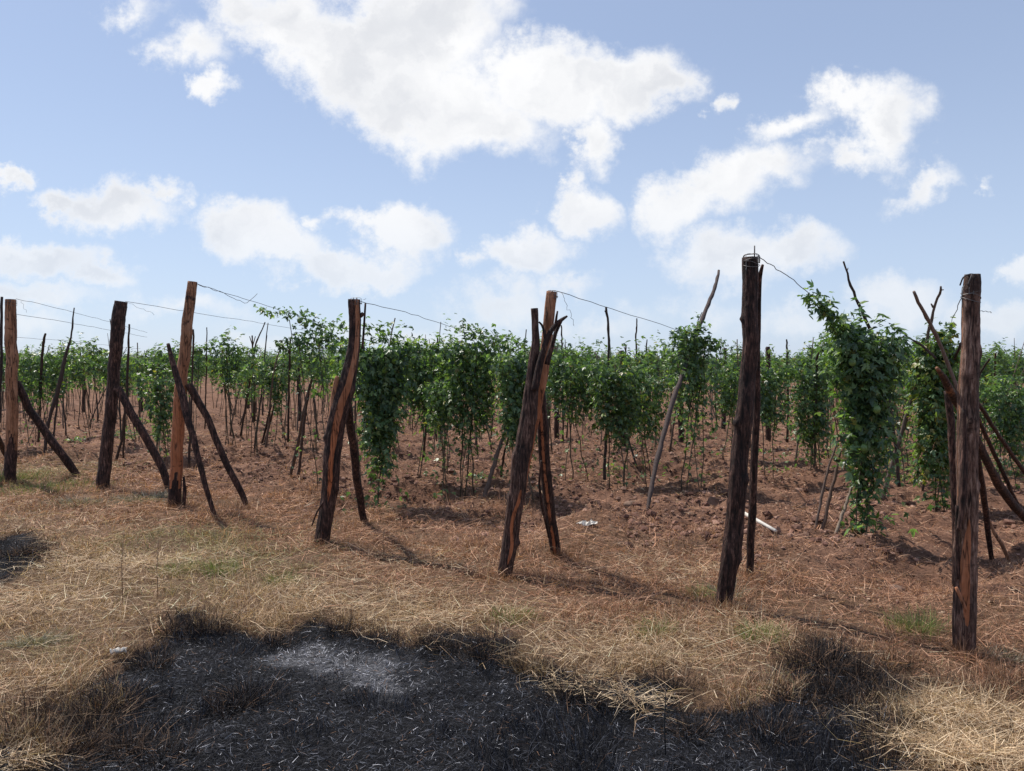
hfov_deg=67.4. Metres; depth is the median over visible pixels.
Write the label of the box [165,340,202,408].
passion vine
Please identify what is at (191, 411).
support stick
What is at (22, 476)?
grass tuft
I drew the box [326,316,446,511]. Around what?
passion vine
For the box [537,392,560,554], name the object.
brace pole
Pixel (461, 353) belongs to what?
passion vine
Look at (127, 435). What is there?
seedling
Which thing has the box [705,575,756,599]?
dried weed
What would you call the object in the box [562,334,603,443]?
passion vine
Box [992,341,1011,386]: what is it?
passion vine
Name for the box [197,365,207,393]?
passion vine
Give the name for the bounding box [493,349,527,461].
passion vine
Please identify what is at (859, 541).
soil clods
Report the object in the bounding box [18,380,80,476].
brace pole
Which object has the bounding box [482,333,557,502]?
passion vine
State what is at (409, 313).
trellis wire
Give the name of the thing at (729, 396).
passion vine
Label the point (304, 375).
passion vine
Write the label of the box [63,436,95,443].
seedling
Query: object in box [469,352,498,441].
passion vine
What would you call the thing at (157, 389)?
passion vine
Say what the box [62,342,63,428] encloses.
support stick
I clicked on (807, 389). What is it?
passion vine
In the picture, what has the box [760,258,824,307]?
trellis wire
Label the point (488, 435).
support stick
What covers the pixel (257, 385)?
passion vine
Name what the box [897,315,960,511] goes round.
passion vine
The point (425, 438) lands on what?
support stick
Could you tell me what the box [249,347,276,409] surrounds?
passion vine
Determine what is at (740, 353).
passion vine
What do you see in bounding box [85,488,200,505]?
grass tuft
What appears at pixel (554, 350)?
passion vine
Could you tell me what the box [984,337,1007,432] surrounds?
passion vine
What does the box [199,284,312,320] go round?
trellis wire
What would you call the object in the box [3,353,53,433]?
passion vine
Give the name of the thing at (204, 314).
trellis wire
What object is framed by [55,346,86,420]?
passion vine
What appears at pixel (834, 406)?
support stick
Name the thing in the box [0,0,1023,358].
sky
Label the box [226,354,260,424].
passion vine
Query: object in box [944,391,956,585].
prop stick
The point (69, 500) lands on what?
grass tuft
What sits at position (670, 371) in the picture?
passion vine
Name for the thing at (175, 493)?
wooden post
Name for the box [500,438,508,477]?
support stick
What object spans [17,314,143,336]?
trellis wire
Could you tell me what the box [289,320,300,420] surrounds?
support stick
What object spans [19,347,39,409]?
passion vine
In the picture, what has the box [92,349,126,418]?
support stick
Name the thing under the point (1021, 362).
passion vine
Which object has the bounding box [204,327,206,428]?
support stick
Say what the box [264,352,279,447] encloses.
support stick
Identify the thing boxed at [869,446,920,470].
seedling
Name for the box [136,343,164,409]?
passion vine
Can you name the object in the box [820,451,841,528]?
support stick
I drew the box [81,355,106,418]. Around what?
passion vine
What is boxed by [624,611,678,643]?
grass tuft
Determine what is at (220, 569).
grass tuft
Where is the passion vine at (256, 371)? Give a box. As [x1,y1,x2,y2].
[231,352,282,456]
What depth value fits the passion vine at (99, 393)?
23.79 m
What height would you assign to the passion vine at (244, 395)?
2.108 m
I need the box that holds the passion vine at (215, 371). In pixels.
[207,358,239,416]
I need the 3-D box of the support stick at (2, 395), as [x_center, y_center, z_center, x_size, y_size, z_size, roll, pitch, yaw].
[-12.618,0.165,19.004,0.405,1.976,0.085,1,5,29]
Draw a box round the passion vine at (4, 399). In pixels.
[1,360,19,427]
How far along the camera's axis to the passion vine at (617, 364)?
14.81 m
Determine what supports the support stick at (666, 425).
on the ground at (928, 549)
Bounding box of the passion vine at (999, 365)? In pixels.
[987,349,1002,427]
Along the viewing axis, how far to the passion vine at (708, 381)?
23.38 m
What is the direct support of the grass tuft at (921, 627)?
on the ground at (928, 549)
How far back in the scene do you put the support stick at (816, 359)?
10.98 m
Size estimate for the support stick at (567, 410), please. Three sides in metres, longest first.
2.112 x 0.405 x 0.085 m
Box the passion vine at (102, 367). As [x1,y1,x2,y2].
[86,348,153,439]
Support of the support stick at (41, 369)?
on the ground at (928, 549)
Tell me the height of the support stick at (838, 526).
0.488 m
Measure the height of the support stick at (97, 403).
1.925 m
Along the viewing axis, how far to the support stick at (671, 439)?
12.60 m
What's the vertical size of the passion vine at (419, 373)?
2.154 m
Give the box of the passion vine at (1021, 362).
[1009,348,1023,399]
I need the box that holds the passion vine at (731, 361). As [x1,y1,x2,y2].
[716,347,740,446]
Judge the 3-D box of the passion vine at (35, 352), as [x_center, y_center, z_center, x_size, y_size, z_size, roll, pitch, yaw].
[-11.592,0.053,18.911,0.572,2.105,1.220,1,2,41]
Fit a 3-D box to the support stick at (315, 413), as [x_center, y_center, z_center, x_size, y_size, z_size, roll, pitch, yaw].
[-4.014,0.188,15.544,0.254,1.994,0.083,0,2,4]
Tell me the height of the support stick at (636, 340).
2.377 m
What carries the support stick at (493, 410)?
on the ground at (928, 549)
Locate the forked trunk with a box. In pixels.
[497,308,567,578]
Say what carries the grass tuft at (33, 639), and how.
on the ground at (928, 549)
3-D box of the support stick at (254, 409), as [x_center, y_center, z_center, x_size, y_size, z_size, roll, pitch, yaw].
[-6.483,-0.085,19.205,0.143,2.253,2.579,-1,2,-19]
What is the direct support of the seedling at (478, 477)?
on the ground at (928, 549)
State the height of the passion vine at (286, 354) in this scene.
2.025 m
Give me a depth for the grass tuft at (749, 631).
4.46 m
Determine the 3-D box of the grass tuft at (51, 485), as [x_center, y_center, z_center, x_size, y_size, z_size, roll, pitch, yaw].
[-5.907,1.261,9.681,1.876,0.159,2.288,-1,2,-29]
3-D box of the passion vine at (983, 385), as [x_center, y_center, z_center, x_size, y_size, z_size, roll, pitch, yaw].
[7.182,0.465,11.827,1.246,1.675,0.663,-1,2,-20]
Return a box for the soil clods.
[1,408,1023,615]
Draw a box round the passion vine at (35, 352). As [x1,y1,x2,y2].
[19,346,59,422]
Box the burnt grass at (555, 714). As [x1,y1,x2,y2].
[0,527,935,770]
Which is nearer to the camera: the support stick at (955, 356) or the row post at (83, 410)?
the support stick at (955, 356)
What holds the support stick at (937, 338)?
on the ground at (928, 549)
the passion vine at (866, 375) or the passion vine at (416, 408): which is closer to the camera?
the passion vine at (866, 375)
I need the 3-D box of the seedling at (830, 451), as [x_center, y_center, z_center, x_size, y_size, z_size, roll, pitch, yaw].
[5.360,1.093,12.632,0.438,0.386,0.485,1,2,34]
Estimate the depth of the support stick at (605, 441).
10.16 m
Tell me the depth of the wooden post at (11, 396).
10.13 m
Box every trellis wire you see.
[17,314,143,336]
[18,299,146,332]
[125,301,305,330]
[196,283,256,302]
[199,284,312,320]
[360,301,478,336]
[557,291,735,352]
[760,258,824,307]
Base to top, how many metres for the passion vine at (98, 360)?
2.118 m
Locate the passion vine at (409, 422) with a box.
[402,335,422,427]
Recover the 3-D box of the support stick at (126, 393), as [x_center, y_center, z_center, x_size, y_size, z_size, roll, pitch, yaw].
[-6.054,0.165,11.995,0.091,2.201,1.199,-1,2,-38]
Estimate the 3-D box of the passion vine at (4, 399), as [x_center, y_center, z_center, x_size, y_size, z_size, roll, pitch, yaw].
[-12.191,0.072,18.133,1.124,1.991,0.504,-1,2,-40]
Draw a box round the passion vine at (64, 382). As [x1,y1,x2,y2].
[43,346,67,413]
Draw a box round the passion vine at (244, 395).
[223,347,261,439]
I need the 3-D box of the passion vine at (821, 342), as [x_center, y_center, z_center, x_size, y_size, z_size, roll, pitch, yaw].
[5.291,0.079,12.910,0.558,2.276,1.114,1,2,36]
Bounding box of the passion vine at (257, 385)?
[256,346,275,410]
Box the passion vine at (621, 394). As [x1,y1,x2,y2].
[571,343,658,487]
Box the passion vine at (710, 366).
[708,356,722,423]
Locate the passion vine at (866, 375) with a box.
[796,280,918,537]
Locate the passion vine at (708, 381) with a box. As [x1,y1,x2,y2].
[704,354,713,410]
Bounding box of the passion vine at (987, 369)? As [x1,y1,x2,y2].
[979,343,997,438]
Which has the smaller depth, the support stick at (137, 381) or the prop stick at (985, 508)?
the prop stick at (985, 508)
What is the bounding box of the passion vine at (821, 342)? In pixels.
[813,328,840,458]
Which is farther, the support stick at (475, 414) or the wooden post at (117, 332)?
the support stick at (475, 414)
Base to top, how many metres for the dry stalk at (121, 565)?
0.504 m
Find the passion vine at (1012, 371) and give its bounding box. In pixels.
[1005,345,1018,399]
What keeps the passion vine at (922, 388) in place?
on the ground at (928, 549)
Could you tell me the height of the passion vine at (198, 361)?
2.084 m
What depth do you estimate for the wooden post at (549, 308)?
5.89 m
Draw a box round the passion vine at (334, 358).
[323,353,341,391]
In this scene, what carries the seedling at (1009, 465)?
on the ground at (928, 549)
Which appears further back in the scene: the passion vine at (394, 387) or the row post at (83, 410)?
the row post at (83, 410)
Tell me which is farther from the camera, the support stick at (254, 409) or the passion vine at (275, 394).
the support stick at (254, 409)
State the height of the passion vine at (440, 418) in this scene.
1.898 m
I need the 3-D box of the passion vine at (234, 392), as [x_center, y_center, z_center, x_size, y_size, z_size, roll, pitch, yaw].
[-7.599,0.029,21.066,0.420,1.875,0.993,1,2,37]
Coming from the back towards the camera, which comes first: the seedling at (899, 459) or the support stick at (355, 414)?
the support stick at (355, 414)
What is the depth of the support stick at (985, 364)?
11.18 m
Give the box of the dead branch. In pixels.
[990,520,1010,560]
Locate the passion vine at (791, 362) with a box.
[783,354,793,364]
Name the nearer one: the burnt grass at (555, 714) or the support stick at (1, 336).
the burnt grass at (555, 714)
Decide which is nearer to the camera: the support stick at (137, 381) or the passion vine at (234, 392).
the support stick at (137, 381)
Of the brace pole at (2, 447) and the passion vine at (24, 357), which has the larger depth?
the passion vine at (24, 357)
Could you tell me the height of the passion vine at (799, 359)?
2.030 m
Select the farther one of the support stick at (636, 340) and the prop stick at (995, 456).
the support stick at (636, 340)
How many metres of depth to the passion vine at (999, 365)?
15.82 m
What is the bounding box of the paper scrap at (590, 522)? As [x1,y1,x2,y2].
[576,519,596,525]
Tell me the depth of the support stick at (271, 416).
13.06 m
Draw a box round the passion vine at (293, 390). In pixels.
[277,344,311,430]
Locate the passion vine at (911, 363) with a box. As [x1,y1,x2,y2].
[901,342,918,389]
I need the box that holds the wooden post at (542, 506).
[538,460,549,537]
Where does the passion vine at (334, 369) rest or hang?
on the ground at (928, 549)
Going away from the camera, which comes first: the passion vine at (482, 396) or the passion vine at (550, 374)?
the passion vine at (482, 396)
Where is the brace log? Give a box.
[935,367,1023,522]
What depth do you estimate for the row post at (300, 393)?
20.37 m
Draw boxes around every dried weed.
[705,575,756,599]
[970,637,1023,664]
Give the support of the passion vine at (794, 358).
on the ground at (928, 549)
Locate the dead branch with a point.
(1001, 544)
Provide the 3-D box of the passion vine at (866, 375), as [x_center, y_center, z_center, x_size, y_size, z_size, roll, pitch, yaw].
[3.073,0.283,6.826,1.367,2.405,0.661,-1,2,-20]
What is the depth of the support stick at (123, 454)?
12.54 m
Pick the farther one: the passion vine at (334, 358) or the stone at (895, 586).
the passion vine at (334, 358)
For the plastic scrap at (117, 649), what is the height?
0.026 m
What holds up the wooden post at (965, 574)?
on the ground at (928, 549)
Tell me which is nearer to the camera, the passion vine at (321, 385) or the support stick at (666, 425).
the support stick at (666, 425)
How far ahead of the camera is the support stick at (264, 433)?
13.70 m
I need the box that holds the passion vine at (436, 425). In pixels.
[420,342,460,451]
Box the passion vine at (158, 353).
[132,343,178,454]
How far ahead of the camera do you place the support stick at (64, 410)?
15.90 m
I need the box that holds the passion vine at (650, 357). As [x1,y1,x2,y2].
[616,336,654,471]
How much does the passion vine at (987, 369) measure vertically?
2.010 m
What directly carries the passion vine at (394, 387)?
on the ground at (928, 549)
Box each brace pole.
[0,436,4,455]
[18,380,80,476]
[114,386,168,488]
[185,382,247,506]
[346,403,367,522]
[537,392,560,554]
[746,264,763,576]
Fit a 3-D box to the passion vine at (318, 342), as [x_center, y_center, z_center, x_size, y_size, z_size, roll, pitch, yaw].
[-2.528,0.173,9.584,1.305,2.386,0.697,-1,2,-20]
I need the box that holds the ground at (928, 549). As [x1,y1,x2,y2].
[0,371,1023,770]
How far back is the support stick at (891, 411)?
7.28 m
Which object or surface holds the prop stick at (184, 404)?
on the ground at (928, 549)
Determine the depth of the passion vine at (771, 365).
16.80 m
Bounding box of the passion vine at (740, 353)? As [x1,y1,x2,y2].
[729,340,741,404]
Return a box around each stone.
[623,501,634,507]
[887,584,904,592]
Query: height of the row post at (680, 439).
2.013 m
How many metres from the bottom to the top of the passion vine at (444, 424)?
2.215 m
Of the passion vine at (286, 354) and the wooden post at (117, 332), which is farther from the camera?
the passion vine at (286, 354)
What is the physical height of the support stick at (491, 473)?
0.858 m
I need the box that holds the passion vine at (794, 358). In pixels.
[791,352,801,405]
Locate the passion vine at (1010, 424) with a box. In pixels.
[980,346,1023,489]
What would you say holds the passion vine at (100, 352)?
on the ground at (928, 549)
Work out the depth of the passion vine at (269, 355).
21.86 m
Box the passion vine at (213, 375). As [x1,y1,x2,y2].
[207,351,231,407]
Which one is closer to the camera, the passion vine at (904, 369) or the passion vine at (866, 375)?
the passion vine at (866, 375)
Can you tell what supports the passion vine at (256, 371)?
on the ground at (928, 549)
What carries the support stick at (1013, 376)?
on the ground at (928, 549)
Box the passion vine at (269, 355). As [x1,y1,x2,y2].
[257,352,284,408]
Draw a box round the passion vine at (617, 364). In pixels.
[601,344,632,440]
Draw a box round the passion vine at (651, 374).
[636,345,661,411]
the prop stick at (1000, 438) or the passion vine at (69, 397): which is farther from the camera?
the passion vine at (69, 397)
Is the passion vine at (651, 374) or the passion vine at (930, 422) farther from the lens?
the passion vine at (651, 374)
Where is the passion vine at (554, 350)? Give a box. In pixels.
[519,335,571,453]
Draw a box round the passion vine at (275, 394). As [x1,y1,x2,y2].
[247,348,304,444]
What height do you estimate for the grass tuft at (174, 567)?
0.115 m
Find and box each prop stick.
[166,343,216,517]
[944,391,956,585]
[978,455,993,559]
[979,402,1023,473]
[979,416,1018,503]
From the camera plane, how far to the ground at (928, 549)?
5.32 m
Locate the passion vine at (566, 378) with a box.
[546,338,618,481]
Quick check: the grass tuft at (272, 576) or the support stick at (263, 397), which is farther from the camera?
the support stick at (263, 397)
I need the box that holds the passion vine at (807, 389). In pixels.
[781,348,838,469]
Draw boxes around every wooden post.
[3,299,26,482]
[96,300,149,490]
[168,281,196,507]
[311,297,365,544]
[524,290,573,500]
[538,460,549,537]
[714,246,759,606]
[952,273,991,657]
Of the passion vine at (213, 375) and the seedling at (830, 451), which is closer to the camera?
the seedling at (830, 451)
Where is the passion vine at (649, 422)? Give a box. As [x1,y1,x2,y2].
[619,354,678,486]
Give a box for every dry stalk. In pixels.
[115,529,124,600]
[155,536,160,598]
[648,685,674,754]
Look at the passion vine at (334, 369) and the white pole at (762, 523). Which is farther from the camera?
the passion vine at (334, 369)
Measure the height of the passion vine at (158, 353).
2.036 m
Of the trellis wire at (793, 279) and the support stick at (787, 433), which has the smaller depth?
the trellis wire at (793, 279)
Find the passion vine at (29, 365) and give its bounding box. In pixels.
[1,340,94,446]
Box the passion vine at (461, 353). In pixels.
[429,313,516,500]
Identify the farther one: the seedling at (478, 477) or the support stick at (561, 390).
the support stick at (561, 390)
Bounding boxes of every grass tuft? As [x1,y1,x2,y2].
[0,467,62,484]
[0,473,124,497]
[0,628,84,651]
[36,494,152,509]
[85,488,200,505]
[145,558,205,577]
[191,554,245,578]
[247,565,320,588]
[477,601,542,627]
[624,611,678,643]
[679,582,716,600]
[725,614,795,646]
[874,603,951,640]
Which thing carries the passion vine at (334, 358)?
on the ground at (928, 549)
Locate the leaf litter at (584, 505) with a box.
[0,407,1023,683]
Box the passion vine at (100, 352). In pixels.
[55,332,107,428]
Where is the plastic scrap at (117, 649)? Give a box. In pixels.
[110,647,126,653]
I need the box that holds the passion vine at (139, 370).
[121,349,155,422]
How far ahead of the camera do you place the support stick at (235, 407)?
17.18 m
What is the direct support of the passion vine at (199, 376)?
on the ground at (928, 549)
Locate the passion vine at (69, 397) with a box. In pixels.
[67,376,72,409]
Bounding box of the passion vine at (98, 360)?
[44,342,107,437]
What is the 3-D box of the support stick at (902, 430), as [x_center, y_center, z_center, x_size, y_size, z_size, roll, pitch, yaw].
[4.631,0.137,8.484,0.681,2.485,0.966,0,2,0]
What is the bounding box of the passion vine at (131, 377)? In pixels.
[121,346,145,427]
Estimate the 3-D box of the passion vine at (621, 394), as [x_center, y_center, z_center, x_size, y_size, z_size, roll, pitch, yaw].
[1.296,0.436,9.800,1.107,1.955,0.745,-2,3,-50]
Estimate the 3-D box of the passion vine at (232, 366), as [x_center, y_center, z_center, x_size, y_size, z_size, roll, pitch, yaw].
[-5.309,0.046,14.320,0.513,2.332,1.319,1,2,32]
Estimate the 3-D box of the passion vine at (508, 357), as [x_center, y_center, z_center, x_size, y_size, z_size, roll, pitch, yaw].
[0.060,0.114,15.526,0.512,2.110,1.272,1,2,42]
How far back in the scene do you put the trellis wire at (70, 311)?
12.33 m
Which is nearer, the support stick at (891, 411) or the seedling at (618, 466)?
the support stick at (891, 411)
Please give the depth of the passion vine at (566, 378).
10.12 m
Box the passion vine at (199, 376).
[188,361,210,394]
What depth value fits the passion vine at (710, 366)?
18.85 m
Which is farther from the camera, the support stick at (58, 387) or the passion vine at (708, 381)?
the passion vine at (708, 381)
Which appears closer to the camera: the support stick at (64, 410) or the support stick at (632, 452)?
the support stick at (632, 452)
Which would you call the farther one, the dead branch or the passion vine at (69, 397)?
the passion vine at (69, 397)
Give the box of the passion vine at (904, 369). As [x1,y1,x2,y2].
[892,363,906,412]
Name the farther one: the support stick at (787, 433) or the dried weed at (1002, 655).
the support stick at (787, 433)
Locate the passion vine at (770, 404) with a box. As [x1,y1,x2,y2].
[758,344,799,477]
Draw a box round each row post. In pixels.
[81,368,85,412]
[297,345,301,420]
[554,348,558,439]
[620,350,625,446]
[678,345,683,442]
[721,348,726,430]
[765,347,770,441]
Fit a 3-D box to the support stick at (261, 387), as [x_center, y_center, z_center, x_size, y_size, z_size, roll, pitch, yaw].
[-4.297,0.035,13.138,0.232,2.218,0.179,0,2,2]
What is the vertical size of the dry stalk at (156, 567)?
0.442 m
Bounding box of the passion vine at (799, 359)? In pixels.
[795,337,830,463]
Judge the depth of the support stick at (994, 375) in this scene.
13.76 m
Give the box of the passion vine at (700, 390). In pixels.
[687,360,707,430]
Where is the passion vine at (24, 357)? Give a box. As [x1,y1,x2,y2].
[18,345,43,417]
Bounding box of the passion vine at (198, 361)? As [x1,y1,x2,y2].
[158,339,213,431]
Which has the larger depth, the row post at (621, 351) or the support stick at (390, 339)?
the row post at (621, 351)
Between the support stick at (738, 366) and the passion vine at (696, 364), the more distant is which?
the support stick at (738, 366)
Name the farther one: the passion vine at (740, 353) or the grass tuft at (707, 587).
the passion vine at (740, 353)
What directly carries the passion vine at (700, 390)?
on the ground at (928, 549)
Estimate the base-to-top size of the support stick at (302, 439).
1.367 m
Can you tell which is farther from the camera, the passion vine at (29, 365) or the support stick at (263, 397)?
the support stick at (263, 397)
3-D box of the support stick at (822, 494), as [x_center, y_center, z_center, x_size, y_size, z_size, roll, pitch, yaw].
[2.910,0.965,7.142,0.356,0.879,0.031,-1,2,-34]
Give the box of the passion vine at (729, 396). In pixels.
[700,351,739,457]
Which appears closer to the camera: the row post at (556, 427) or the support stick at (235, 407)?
the row post at (556, 427)
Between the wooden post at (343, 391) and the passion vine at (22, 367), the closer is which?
the wooden post at (343, 391)
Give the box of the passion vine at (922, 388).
[913,339,939,482]
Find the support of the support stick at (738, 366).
on the ground at (928, 549)
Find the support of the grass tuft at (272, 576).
on the ground at (928, 549)
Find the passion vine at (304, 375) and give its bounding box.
[289,352,340,452]
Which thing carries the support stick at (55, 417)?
on the ground at (928, 549)
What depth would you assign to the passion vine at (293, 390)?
17.96 m
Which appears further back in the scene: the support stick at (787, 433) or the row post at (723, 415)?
the row post at (723, 415)
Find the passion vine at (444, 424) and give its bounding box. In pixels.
[420,329,474,473]
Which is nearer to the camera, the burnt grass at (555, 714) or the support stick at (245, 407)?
the burnt grass at (555, 714)
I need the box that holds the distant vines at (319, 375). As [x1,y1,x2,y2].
[4,356,985,387]
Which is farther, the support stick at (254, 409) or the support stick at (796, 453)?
the support stick at (254, 409)
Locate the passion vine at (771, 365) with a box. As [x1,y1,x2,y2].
[763,353,790,433]
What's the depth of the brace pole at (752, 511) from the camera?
5.45 m
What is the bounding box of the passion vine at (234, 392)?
[218,360,241,414]
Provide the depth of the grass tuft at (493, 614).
4.83 m
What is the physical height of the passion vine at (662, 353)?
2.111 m
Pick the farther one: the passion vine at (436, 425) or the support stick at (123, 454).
the passion vine at (436, 425)
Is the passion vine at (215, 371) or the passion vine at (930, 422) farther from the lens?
the passion vine at (215, 371)
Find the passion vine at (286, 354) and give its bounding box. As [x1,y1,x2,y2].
[263,345,308,438]
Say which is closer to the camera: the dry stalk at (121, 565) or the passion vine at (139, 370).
the dry stalk at (121, 565)
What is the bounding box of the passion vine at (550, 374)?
[527,331,566,426]
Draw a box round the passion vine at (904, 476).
[880,367,924,487]
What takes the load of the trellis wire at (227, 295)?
attached to the wooden post at (175, 493)
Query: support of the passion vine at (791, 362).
on the ground at (928, 549)
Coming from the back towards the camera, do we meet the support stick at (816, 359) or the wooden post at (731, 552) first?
the support stick at (816, 359)
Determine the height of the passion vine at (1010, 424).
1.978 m
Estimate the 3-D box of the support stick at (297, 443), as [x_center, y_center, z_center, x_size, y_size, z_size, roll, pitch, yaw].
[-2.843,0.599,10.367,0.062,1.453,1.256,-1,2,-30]
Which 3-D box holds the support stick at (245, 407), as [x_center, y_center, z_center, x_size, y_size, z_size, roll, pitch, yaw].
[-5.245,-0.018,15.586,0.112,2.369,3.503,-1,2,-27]
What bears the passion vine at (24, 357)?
on the ground at (928, 549)
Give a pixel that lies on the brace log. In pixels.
(1000, 486)
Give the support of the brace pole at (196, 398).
on the ground at (928, 549)
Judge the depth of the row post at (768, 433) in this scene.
15.69 m
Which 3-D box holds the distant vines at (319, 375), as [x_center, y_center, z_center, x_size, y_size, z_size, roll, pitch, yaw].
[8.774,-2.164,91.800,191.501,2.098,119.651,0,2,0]
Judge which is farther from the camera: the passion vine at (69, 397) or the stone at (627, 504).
the passion vine at (69, 397)
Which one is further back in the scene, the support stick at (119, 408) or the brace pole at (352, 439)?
the support stick at (119, 408)
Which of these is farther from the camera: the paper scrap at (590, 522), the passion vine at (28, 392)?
the passion vine at (28, 392)
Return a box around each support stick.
[0,297,2,417]
[0,354,3,422]
[37,333,45,441]
[43,308,74,455]
[51,360,62,452]
[61,346,66,435]
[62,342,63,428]
[88,350,98,421]
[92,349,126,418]
[110,320,121,437]
[115,324,129,459]
[122,421,125,457]
[137,343,139,417]
[188,329,194,466]
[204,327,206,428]
[229,352,249,435]
[240,322,265,435]
[249,335,255,421]
[254,324,267,448]
[261,405,271,445]
[262,341,266,415]
[263,405,274,445]
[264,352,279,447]
[287,338,290,441]
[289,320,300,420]
[289,379,312,476]
[296,376,303,430]
[296,383,310,478]
[308,346,318,439]
[354,392,355,429]
[382,318,395,450]
[423,412,428,456]
[463,329,478,456]
[476,393,491,449]
[482,429,506,498]
[490,335,497,438]
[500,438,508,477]
[561,325,563,441]
[563,341,567,437]
[595,352,637,468]
[603,307,609,479]
[635,318,637,365]
[646,270,719,508]
[669,353,682,451]
[736,339,750,448]
[786,339,788,441]
[794,338,813,467]
[813,351,820,467]
[814,442,837,528]
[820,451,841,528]
[823,341,845,458]
[825,331,838,445]
[834,486,852,533]
[843,261,900,486]
[880,286,943,499]
[904,334,936,358]
[913,291,957,391]
[921,342,960,490]
[979,358,989,379]
[989,343,1023,437]
[993,353,996,432]
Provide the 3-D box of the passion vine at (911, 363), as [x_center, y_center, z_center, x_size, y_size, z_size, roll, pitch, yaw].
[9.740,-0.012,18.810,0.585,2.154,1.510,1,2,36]
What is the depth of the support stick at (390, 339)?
12.35 m
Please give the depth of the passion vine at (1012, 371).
19.06 m
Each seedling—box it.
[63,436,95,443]
[114,426,138,439]
[464,473,494,479]
[601,458,622,474]
[825,440,846,458]
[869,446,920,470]
[981,451,1023,477]
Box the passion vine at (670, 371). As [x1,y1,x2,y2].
[660,346,677,434]
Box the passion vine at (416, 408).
[411,345,428,434]
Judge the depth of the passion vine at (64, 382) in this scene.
22.80 m
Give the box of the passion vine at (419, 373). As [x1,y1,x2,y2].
[389,326,473,476]
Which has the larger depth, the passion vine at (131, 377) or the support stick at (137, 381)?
the passion vine at (131, 377)
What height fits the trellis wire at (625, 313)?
0.409 m
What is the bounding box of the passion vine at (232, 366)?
[191,326,259,445]
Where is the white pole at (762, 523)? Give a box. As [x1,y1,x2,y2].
[745,512,776,531]
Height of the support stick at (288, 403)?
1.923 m
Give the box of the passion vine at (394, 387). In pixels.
[382,332,406,448]
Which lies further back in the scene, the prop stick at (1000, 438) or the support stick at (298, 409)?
the support stick at (298, 409)
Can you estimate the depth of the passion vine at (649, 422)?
10.55 m
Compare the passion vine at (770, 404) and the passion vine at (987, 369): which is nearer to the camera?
the passion vine at (770, 404)
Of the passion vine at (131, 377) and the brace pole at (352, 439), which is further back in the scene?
the passion vine at (131, 377)
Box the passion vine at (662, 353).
[636,332,678,449]
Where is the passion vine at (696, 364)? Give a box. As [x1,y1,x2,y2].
[661,312,733,490]
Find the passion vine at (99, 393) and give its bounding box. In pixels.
[93,356,107,414]
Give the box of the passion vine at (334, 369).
[306,344,363,402]
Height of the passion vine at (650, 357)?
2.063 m
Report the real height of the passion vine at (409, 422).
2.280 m
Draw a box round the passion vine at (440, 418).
[417,358,470,500]
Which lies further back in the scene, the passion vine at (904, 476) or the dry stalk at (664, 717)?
the passion vine at (904, 476)
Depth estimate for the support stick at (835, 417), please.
13.82 m
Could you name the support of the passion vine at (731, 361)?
on the ground at (928, 549)
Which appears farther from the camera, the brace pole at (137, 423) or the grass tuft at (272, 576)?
the brace pole at (137, 423)
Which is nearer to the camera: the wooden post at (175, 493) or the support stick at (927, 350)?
the support stick at (927, 350)
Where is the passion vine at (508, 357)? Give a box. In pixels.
[498,341,527,375]
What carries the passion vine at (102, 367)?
on the ground at (928, 549)
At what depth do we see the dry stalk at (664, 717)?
3.13 m
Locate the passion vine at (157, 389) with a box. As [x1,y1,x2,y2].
[130,362,189,456]
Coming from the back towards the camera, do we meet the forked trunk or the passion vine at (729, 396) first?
the passion vine at (729, 396)
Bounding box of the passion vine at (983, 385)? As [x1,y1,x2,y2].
[957,368,1010,449]
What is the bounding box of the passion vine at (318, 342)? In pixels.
[253,304,360,490]
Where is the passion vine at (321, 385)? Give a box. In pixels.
[310,349,331,417]

